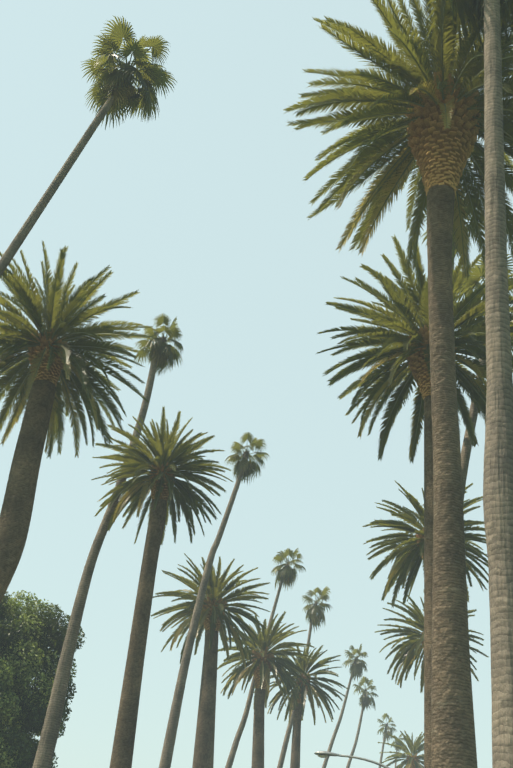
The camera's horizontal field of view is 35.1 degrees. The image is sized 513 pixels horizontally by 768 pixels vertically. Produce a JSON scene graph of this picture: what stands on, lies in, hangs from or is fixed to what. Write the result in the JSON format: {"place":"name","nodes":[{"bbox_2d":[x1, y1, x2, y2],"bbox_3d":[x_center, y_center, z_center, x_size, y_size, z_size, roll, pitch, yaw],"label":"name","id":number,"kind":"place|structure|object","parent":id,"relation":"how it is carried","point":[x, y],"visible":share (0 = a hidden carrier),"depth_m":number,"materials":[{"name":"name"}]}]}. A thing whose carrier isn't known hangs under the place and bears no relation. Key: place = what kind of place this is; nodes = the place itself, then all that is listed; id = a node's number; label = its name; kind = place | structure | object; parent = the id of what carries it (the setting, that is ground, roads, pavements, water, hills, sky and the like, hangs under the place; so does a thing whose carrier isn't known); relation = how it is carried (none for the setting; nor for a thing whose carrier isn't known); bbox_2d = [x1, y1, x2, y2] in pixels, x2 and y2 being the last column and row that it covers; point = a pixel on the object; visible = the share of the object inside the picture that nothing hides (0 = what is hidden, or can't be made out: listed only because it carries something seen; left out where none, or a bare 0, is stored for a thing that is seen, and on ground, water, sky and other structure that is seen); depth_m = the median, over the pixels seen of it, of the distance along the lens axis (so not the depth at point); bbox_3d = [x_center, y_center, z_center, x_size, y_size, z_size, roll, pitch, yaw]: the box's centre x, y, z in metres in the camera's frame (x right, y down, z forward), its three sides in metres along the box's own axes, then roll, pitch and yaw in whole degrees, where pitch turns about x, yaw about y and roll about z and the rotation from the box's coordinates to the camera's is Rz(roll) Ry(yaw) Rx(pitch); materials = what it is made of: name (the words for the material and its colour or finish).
{"place":"outdoors","nodes":[
{"label":"outdoors","id":0,"kind":"place"},
{"bbox_2d":[0,0,512,767],"label":"sky","id":1,"kind":"structure","parent":0,"point":[201,208],"materials":[{"name":"blue"}]},
{"label":"ground","id":2,"kind":"structure","parent":0,"visible":0},
{"bbox_2d":[0,590,85,767],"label":"broadleaf tree","id":3,"kind":"object","parent":2,"relation":"on","point":[28,637],"visible":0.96,"depth_m":36.87,"materials":[{"name":"green plant"}]},
{"bbox_2d":[92,406,232,767],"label":"date palm","id":4,"kind":"object","parent":2,"relation":"on","point":[159,480],"visible":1,"depth_m":37.01,"materials":[{"name":"green plant"}]},
{"bbox_2d":[217,611,313,767],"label":"date palm","id":5,"kind":"object","parent":2,"relation":"on","point":[262,666],"visible":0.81,"depth_m":63.41,"materials":[{"name":"green plant"}]},
{"bbox_2d":[225,548,305,767],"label":"fan palm","id":6,"kind":"object","parent":2,"relation":"on","point":[286,575],"visible":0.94,"depth_m":72.20,"materials":[{"name":"green plant"}]},
{"bbox_2d":[322,644,367,767],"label":"fan palm","id":7,"kind":"object","parent":2,"relation":"on","point":[356,668],"visible":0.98,"depth_m":99.22,"materials":[{"name":"green plant"}]},
{"bbox_2d":[346,676,377,767],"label":"fan palm","id":8,"kind":"object","parent":2,"relation":"on","point":[365,700],"visible":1,"depth_m":112.23,"materials":[{"name":"green plant"}]},
{"bbox_2d":[378,731,423,767],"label":"date palm","id":9,"kind":"object","parent":2,"relation":"on","point":[412,760],"visible":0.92,"depth_m":92.56,"materials":[{"name":"green plant"}]},
{"bbox_3d":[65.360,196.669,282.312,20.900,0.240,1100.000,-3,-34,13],"label":"pavement","id":10,"kind":"structure","parent":0,"visible":0},
{"bbox_2d":[0,15,176,276],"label":"fan palm","id":11,"kind":"object","parent":10,"relation":"on","point":[114,90],"visible":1,"depth_m":33.52,"materials":[{"name":"green plant"}]},
{"bbox_2d":[33,313,182,767],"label":"fan palm","id":12,"kind":"object","parent":10,"relation":"on","point":[161,351],"visible":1,"depth_m":36.34,"materials":[{"name":"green plant"}]},
{"bbox_2d":[159,432,268,767],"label":"fan palm","id":13,"kind":"object","parent":10,"relation":"on","point":[245,467],"visible":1,"depth_m":50.67,"materials":[{"name":"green plant"}]},
{"bbox_2d":[277,586,332,767],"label":"fan palm","id":14,"kind":"object","parent":10,"relation":"on","point":[313,616],"visible":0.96,"depth_m":80.77,"materials":[{"name":"green plant"}]},
{"bbox_3d":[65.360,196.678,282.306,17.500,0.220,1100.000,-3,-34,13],"label":"parkway lawn","id":15,"kind":"structure","parent":0,"visible":0},
{"bbox_2d":[0,240,152,603],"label":"date palm","id":16,"kind":"object","parent":15,"relation":"on","point":[44,364],"visible":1,"depth_m":28.53,"materials":[{"name":"green plant"}]},
{"bbox_2d":[150,553,270,767],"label":"date palm","id":17,"kind":"object","parent":15,"relation":"on","point":[214,613],"visible":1,"depth_m":52.62,"materials":[{"name":"green plant"}]},
{"bbox_2d":[267,643,347,767],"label":"date palm","id":18,"kind":"object","parent":15,"relation":"on","point":[309,689],"visible":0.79,"depth_m":68.46,"materials":[{"name":"green plant"}]},
{"bbox_2d":[314,751,389,767],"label":"street lamp","id":19,"kind":"object","parent":15,"relation":"on","point":[323,754],"visible":1,"depth_m":28.02,"materials":[{"name":"metal"}]},
{"bbox_2d":[377,713,396,767],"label":"fan palm","id":20,"kind":"object","parent":15,"relation":"on","point":[385,732],"visible":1,"depth_m":129.73,"materials":[{"name":"green plant"}]},
{"bbox_2d":[283,0,512,767],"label":"date palm","id":21,"kind":"object","parent":15,"relation":"on","point":[438,128],"visible":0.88,"depth_m":18.73,"materials":[{"name":"green plant"}]},
{"bbox_2d":[391,734,404,766],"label":"fan palm","id":22,"kind":"object","parent":15,"relation":"on","point":[395,742],"visible":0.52,"depth_m":138.57,"materials":[{"name":"green plant"}]},
{"bbox_2d":[316,234,512,767],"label":"date palm","id":23,"kind":"object","parent":15,"relation":"on","point":[408,307],"visible":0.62,"depth_m":27.67,"materials":[{"name":"green plant"}]},
{"bbox_2d":[362,480,488,607],"bbox_3d":[8.312,14.902,37.280,7.078,21.706,7.264,-3,-34,13],"label":"date palm","id":24,"kind":"object","parent":15,"relation":"on","point":[409,556],"visible":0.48,"depth_m":41.39,"materials":[{"name":"green plant"}]},
{"bbox_2d":[375,591,488,692],"bbox_3d":[11.180,24.078,50.879,7.454,21.993,7.511,-3,-34,13],"label":"date palm","id":25,"kind":"object","parent":15,"relation":"on","point":[409,655],"visible":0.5,"depth_m":55.20,"materials":[{"name":"green plant"}]},
{"bbox_2d":[420,196,484,306],"bbox_3d":[7.668,4.304,29.208,3.329,30.260,2.732,-3,-34,13],"label":"fan palm","id":26,"kind":"object","parent":15,"relation":"on","point":[469,233],"visible":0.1,"depth_m":36.53,"materials":[{"name":"green plant"}]},
{"bbox_2d":[393,0,512,767],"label":"fan palm","id":27,"kind":"object","parent":15,"relation":"on","point":[498,488],"visible":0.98,"depth_m":11.55,"materials":[{"name":"grey plant"}]},
{"bbox_2d":[452,254,512,502],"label":"fan palm","id":28,"kind":"object","parent":15,"relation":"on","point":[477,274],"visible":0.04,"depth_m":32.44,"materials":[{"name":"green plant"}]}
]}

